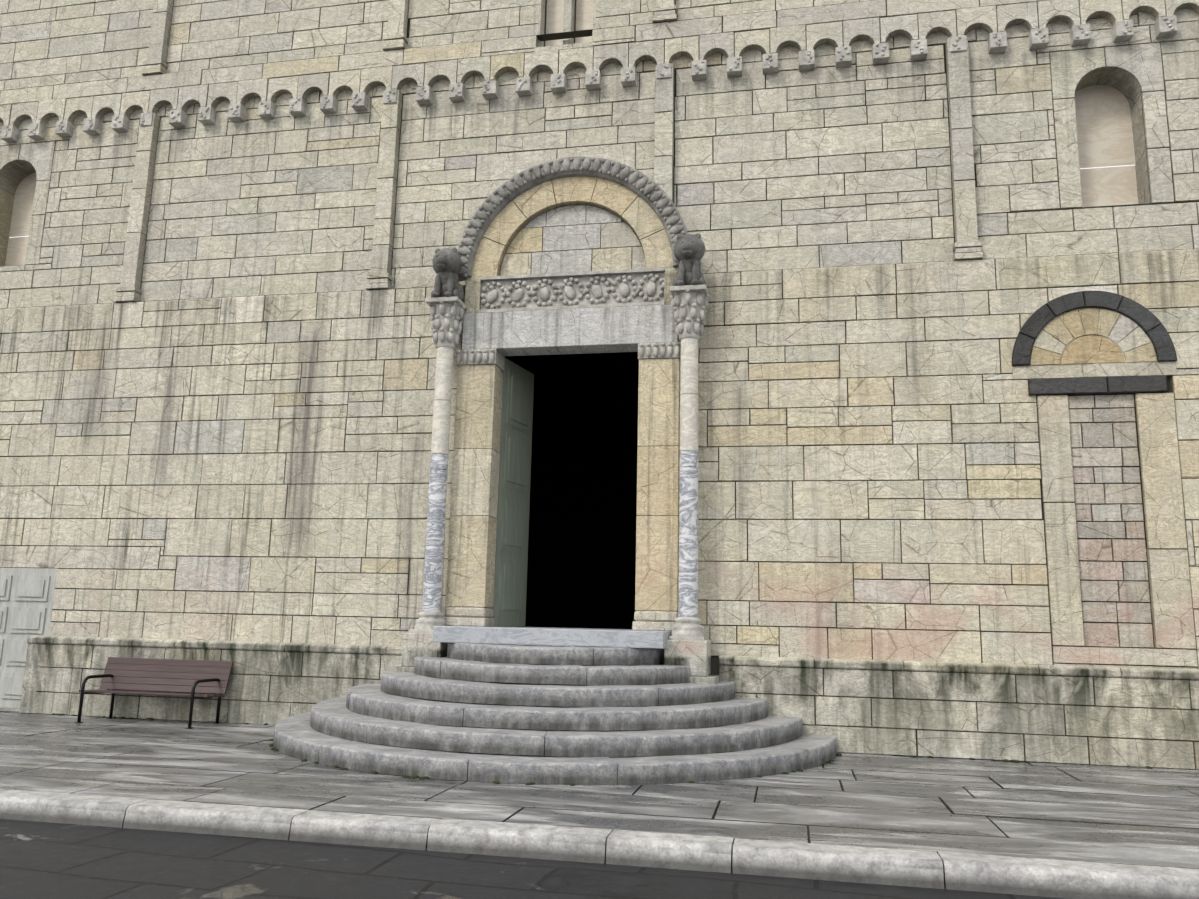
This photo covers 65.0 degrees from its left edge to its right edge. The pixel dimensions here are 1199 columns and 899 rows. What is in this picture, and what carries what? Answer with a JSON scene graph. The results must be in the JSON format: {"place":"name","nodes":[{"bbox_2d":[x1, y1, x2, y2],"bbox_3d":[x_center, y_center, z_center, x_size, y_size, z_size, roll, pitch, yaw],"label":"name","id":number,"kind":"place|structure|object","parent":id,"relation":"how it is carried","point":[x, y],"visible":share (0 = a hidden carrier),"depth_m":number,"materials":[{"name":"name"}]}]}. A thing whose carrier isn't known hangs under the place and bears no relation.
{"place":"outdoors","nodes":[
{"label":"outdoors","id":0,"kind":"place"},
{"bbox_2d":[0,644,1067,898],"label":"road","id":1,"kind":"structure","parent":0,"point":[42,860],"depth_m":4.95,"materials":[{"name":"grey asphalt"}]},
{"bbox_2d":[0,789,1198,898],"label":"kerb","id":2,"kind":"structure","parent":1,"relation":"on","point":[1068,879],"depth_m":5.30,"materials":[{"name":"stone"}]},
{"bbox_2d":[544,0,575,46],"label":"window frame","id":3,"kind":"object","parent":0,"point":[545,19],"depth_m":11.63,"materials":[{"name":"black metal"}]},
{"bbox_2d":[431,338,697,454],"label":"upper column shafts","id":4,"kind":"object","parent":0,"point":[688,401],"visible":0.96,"depth_m":9.91,"materials":[{"name":"grey stone"}]},
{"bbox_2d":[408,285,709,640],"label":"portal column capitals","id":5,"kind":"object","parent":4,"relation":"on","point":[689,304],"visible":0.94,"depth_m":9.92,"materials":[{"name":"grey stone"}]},
{"bbox_2d":[422,450,697,617],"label":"white portal column shafts","id":6,"kind":"object","parent":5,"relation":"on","point":[688,546],"visible":0.92,"depth_m":9.68,"materials":[{"name":"white stone"}]},
{"bbox_2d":[431,233,705,300],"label":"lion sculptures","id":7,"kind":"object","parent":5,"relation":"on","point":[689,250],"visible":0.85,"depth_m":10.05},
{"bbox_2d":[0,711,1198,868],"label":"pavement","id":8,"kind":"structure","parent":0,"point":[1130,815],"depth_m":6.68,"materials":[{"name":"stone"}]},
{"bbox_2d":[74,674,220,728],"bbox_3d":[-4.908,2.688,10.317,1.394,0.598,0.561,-1,-11,11],"label":"bench frame","id":9,"kind":"object","parent":8,"relation":"on","point":[82,693],"visible":0.77,"depth_m":10.21,"materials":[{"name":"black metal"}]},
{"bbox_2d":[78,657,232,721],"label":"bench slats","id":10,"kind":"object","parent":9,"relation":"attached to","point":[140,676],"visible":0.81,"depth_m":10.53,"materials":[{"name":"brown wood"}]},
{"bbox_2d":[273,643,836,784],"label":"portal steps","id":11,"kind":"structure","parent":8,"relation":"on","point":[674,723],"depth_m":7.98,"materials":[{"name":"grey stone"}]},
{"bbox_2d":[433,626,671,648],"bbox_3d":[-0.364,1.982,10.005,2.320,0.160,1.680,-1,-11,11],"label":"door threshold","id":12,"kind":"object","parent":11,"relation":"on","point":[593,637],"visible":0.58,"depth_m":9.20,"materials":[{"name":"white stone"}]},
{"bbox_2d":[394,633,718,702],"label":"column pedestals","id":13,"kind":"object","parent":11,"relation":"on","point":[695,655],"visible":0.17,"depth_m":9.22,"materials":[{"name":"beige stone"}]},
{"bbox_2d":[0,0,1198,769],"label":"facade wall blocks","id":14,"kind":"structure","parent":8,"relation":"on","point":[260,214],"depth_m":10.64,"materials":[{"name":"beige stone"}]},
{"bbox_2d":[0,546,160,713],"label":"door frame","id":15,"kind":"object","parent":14,"relation":"attached to","point":[91,557],"visible":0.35,"depth_m":11.21,"materials":[{"name":"stone"}]},
{"bbox_2d":[0,568,58,707],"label":"old door","id":16,"kind":"structure","parent":15,"relation":"attached to","point":[26,599],"depth_m":11.25,"materials":[{"name":"paint"}]},
{"bbox_2d":[443,176,680,630],"bbox_3d":[-0.335,-0.588,10.478,2.540,5.067,0.480,-1,-11,11],"label":"door surround","id":17,"kind":"object","parent":14,"relation":"attached to","point":[569,224],"visible":0.96,"depth_m":10.38,"materials":[{"name":"beige stone"}]},
{"bbox_2d":[492,358,533,625],"bbox_3d":[-0.993,0.505,10.933,0.083,3.040,0.800,-3,-11,21],"label":"door leaf","id":18,"kind":"object","parent":17,"relation":"attached to","point":[510,579],"visible":1,"depth_m":10.86,"materials":[{"name":"paint"}]},
{"bbox_2d":[456,342,680,370],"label":"door jamb capitals","id":19,"kind":"object","parent":17,"relation":"attached to","point":[662,350],"visible":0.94,"depth_m":10.47,"materials":[{"name":"grey stone"}]},
{"bbox_2d":[479,267,664,312],"bbox_3d":[-0.263,-1.729,10.689,2.149,0.425,0.455,-1,-11,11],"label":"carved frieze","id":20,"kind":"object","parent":17,"relation":"attached to","point":[594,289],"visible":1,"depth_m":10.50,"materials":[{"name":"grey stone"}]},
{"bbox_2d":[457,156,687,281],"bbox_3d":[-0.313,-2.640,10.653,2.750,1.403,0.230,-1,-11,11],"label":"archivolt","id":21,"kind":"object","parent":17,"relation":"attached to","point":[653,195],"visible":0.92,"depth_m":10.68,"materials":[{"name":"grey stone"}]},
{"bbox_2d":[0,0,1173,266],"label":"window surrounds","id":22,"kind":"object","parent":14,"relation":"attached to","point":[1134,74],"visible":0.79,"depth_m":10.03,"materials":[{"name":"beige stone"}]},
{"bbox_2d":[0,15,1198,142],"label":"arcade corbels","id":23,"kind":"object","parent":14,"relation":"attached to","point":[1123,30],"visible":0.94,"depth_m":11.06,"materials":[{"name":"stone"}]},
{"bbox_2d":[1012,291,1197,668],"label":"blind doorway","id":24,"kind":"structure","parent":14,"relation":"attached to","point":[1064,419],"depth_m":9.18,"materials":[{"name":"beige stone"}]},
{"bbox_2d":[1044,377,1193,666],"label":"mortar joints","id":25,"kind":"object","parent":24,"relation":"attached to","point":[1168,388],"depth_m":9.12,"materials":[{"name":"grey concrete"}]},
{"bbox_2d":[52,713,1151,785],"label":"moss tufts","id":26,"kind":"object","parent":8,"relation":"on","point":[529,783],"visible":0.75,"depth_m":7.93,"materials":[{"name":"green plant"}]},
{"bbox_2d":[0,0,1198,769],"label":"wall stones","id":27,"kind":"object","parent":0,"point":[586,34],"visible":0.13,"depth_m":9.97,"materials":[{"name":"beige stone"}]},
{"bbox_2d":[638,765,948,843],"bbox_3d":[-0.854,2.696,7.772,80.000,0.116,4.220,-1,-11,11],"label":"pavement bed","id":28,"kind":"object","parent":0,"point":[755,800],"depth_m":6.46,"materials":[{"name":"grey"}]}
]}

